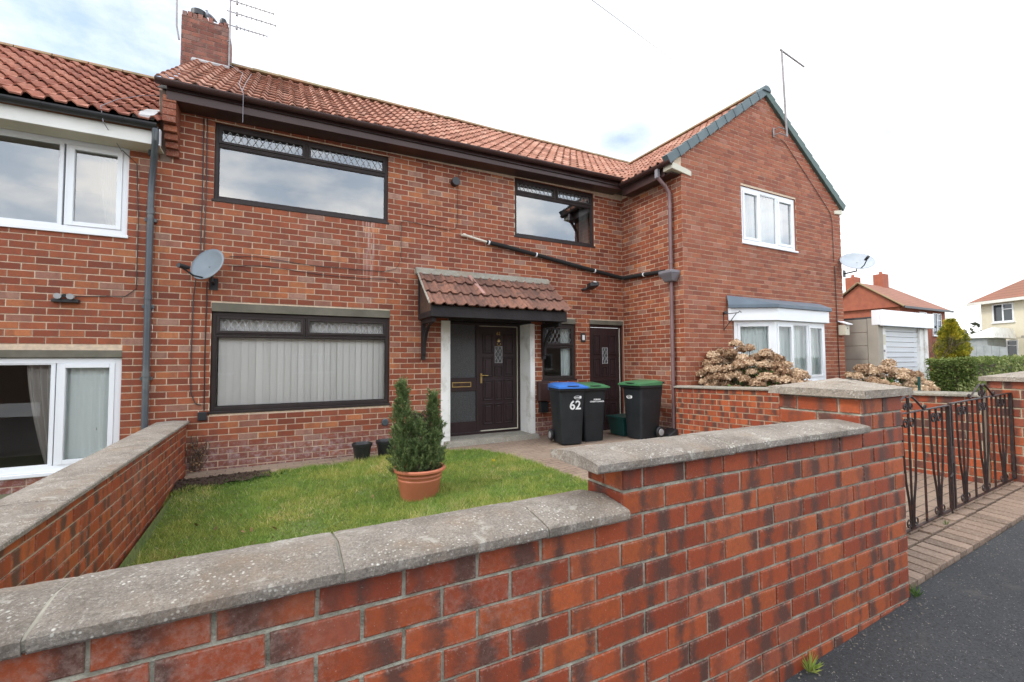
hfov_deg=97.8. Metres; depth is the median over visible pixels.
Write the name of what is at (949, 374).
hedge
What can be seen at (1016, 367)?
shrub
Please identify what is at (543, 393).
post box
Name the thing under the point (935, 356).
bare shrub
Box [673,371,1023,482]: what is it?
garden wall
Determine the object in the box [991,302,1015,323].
window
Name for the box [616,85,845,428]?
terraced house
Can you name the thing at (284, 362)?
window
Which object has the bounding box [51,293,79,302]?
spotlight
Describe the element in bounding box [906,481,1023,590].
gate apron
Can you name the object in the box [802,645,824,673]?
grass tuft
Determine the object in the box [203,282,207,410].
cable
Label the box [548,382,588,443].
wheelie bin
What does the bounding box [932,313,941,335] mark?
window
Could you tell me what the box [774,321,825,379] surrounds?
window
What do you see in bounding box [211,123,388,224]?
window
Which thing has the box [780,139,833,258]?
cable
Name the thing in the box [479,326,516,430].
door
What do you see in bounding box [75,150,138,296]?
cable
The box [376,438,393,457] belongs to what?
plant pot
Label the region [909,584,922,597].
grass tuft
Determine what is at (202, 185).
cable
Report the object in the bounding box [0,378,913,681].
front garden wall
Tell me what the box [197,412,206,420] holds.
junction box
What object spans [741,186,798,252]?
window
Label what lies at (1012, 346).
window
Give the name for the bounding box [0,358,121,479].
window
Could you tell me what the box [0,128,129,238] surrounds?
window
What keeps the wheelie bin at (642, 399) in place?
on the garden path
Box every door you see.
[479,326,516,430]
[590,327,618,427]
[885,326,918,384]
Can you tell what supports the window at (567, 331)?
in the terraced house at (305, 366)
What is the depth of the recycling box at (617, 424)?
8.13 m
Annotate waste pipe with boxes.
[461,233,664,279]
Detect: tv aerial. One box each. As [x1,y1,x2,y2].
[176,0,179,39]
[226,0,276,66]
[772,49,804,137]
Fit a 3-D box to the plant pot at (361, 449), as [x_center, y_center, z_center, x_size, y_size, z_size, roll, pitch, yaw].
[-2.126,1.575,6.335,0.280,0.258,0.280,1,-3,-27]
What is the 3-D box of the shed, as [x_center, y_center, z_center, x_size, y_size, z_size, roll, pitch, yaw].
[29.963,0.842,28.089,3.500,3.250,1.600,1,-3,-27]
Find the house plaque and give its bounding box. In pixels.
[581,333,585,341]
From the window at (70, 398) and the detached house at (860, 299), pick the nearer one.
the window at (70, 398)
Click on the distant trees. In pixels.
(975, 324)
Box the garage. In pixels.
[844,310,933,384]
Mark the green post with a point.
(919, 383)
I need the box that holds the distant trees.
[947,322,981,357]
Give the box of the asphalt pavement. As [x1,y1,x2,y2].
[784,520,1023,681]
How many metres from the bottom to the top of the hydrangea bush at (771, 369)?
1.890 m
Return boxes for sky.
[0,0,1023,333]
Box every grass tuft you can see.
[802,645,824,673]
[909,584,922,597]
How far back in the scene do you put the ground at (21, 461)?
6.64 m
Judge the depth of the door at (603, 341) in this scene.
9.05 m
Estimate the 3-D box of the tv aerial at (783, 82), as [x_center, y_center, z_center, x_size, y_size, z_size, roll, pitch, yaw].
[5.860,-5.119,9.370,0.954,1.826,0.164,1,-3,-19]
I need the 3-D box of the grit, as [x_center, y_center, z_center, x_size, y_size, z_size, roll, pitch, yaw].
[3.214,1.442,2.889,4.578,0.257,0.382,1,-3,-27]
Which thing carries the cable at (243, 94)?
attached to the terraced house at (305, 366)
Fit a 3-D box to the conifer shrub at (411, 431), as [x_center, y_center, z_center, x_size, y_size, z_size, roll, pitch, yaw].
[-1.029,0.916,4.893,0.719,1.084,0.533,1,-3,-27]
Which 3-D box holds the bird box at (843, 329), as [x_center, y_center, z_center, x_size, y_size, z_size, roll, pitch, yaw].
[7.493,-0.297,10.054,0.220,0.330,0.200,1,-3,-27]
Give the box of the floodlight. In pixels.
[581,281,598,290]
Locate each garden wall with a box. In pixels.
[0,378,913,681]
[0,420,189,588]
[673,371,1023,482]
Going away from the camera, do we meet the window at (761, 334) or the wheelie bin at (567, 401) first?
the wheelie bin at (567, 401)
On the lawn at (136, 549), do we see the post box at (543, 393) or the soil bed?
the soil bed
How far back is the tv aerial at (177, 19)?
7.89 m
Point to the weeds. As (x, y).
(251, 479)
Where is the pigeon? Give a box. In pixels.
[205,10,217,22]
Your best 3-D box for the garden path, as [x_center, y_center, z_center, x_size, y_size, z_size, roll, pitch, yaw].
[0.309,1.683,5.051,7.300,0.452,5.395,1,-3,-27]
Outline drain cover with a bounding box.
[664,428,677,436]
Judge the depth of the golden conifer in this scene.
15.07 m
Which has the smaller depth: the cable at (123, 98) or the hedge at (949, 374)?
the cable at (123, 98)
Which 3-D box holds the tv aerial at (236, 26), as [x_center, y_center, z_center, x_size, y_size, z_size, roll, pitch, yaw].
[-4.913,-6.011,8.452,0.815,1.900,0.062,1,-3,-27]
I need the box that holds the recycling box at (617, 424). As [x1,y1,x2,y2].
[606,413,626,435]
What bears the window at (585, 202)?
in the terraced house at (305, 366)
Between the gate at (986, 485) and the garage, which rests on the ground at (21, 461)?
the garage
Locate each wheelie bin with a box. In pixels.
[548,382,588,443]
[576,382,609,441]
[618,379,664,438]
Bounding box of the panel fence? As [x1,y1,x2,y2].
[970,344,1007,356]
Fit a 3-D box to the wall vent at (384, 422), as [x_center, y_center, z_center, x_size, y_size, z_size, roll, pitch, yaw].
[-1.965,1.258,6.924,0.110,0.110,0.018,1,-3,-27]
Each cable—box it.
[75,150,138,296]
[100,95,158,150]
[190,278,200,404]
[200,117,204,253]
[203,118,207,250]
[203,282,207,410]
[230,256,382,271]
[242,75,250,121]
[267,266,397,284]
[383,170,467,271]
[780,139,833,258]
[834,266,839,377]
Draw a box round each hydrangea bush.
[695,339,810,386]
[841,358,940,390]
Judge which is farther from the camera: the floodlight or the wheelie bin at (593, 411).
the floodlight
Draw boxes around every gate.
[901,395,955,532]
[947,383,1016,508]
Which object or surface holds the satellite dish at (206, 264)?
attached to the terraced house at (305, 366)
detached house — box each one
[843,271,953,370]
[967,279,1023,356]
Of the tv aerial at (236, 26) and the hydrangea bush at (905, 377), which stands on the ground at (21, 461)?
the hydrangea bush at (905, 377)
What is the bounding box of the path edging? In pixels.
[270,448,448,472]
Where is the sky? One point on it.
(912, 111)
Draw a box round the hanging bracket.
[723,311,740,329]
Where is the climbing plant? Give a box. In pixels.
[185,436,209,471]
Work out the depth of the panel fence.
24.25 m
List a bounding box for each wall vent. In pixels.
[381,419,388,425]
[450,177,459,186]
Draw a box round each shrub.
[385,377,447,475]
[928,334,966,370]
[955,354,1023,391]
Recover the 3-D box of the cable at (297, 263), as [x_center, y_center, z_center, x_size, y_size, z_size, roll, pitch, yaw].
[-2.925,-1.131,6.530,2.040,0.067,0.008,1,-3,-27]
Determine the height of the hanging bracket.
0.380 m
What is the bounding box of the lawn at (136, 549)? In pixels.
[119,451,585,567]
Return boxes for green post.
[917,377,920,390]
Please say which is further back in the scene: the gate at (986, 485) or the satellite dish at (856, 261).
the satellite dish at (856, 261)
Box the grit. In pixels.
[798,519,1023,678]
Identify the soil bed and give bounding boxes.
[170,469,269,491]
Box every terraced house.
[0,41,163,494]
[149,7,628,475]
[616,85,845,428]
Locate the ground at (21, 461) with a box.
[0,380,930,498]
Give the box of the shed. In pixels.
[968,327,1015,346]
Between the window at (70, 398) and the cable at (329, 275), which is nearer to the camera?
the window at (70, 398)
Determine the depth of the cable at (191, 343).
5.82 m
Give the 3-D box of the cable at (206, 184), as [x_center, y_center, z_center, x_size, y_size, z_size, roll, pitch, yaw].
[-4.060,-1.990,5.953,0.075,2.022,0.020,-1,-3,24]
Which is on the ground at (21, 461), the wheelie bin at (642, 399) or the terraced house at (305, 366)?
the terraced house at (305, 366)
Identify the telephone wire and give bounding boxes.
[592,0,720,109]
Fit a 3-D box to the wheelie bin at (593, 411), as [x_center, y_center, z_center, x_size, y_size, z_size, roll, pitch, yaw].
[1.333,1.220,7.824,0.515,0.990,0.628,1,-3,-18]
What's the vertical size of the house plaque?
0.180 m
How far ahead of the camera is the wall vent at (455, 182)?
7.54 m
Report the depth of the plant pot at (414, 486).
4.69 m
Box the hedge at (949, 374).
[924,354,1023,391]
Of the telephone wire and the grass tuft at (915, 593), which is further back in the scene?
the telephone wire
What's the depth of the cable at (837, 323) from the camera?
10.06 m
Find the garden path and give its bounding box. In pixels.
[184,430,994,526]
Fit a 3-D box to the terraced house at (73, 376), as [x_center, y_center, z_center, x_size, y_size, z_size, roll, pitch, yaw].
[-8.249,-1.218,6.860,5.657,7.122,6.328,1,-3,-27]
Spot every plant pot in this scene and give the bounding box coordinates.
[352,441,371,460]
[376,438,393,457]
[393,462,445,501]
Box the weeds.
[173,469,286,495]
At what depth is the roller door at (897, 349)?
10.77 m
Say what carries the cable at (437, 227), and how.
attached to the terraced house at (305, 366)
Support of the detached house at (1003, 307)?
on the ground at (21, 461)
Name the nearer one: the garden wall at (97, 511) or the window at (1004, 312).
the garden wall at (97, 511)
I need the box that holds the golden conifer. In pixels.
[931,317,973,380]
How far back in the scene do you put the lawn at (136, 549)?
4.55 m
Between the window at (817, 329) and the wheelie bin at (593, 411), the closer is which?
the wheelie bin at (593, 411)
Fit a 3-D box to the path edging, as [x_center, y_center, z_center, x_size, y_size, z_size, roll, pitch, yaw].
[-2.462,1.742,6.196,3.413,0.126,0.302,1,-3,-32]
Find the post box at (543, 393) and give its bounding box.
[537,381,549,412]
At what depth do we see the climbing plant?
5.76 m
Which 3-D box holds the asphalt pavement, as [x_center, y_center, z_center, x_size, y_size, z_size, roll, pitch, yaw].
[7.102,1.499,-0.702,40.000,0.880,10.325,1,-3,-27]
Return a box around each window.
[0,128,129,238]
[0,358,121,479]
[208,312,389,413]
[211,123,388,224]
[514,178,594,247]
[542,323,576,380]
[733,321,774,381]
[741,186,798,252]
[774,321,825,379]
[817,329,825,373]
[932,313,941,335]
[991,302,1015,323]
[1006,340,1018,355]
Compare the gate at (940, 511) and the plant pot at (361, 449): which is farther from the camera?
the plant pot at (361, 449)
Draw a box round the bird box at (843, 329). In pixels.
[838,321,852,334]
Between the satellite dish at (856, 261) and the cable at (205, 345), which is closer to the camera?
the cable at (205, 345)
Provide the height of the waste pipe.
0.590 m
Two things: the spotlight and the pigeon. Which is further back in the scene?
the pigeon
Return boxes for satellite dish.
[176,249,223,289]
[840,253,874,276]

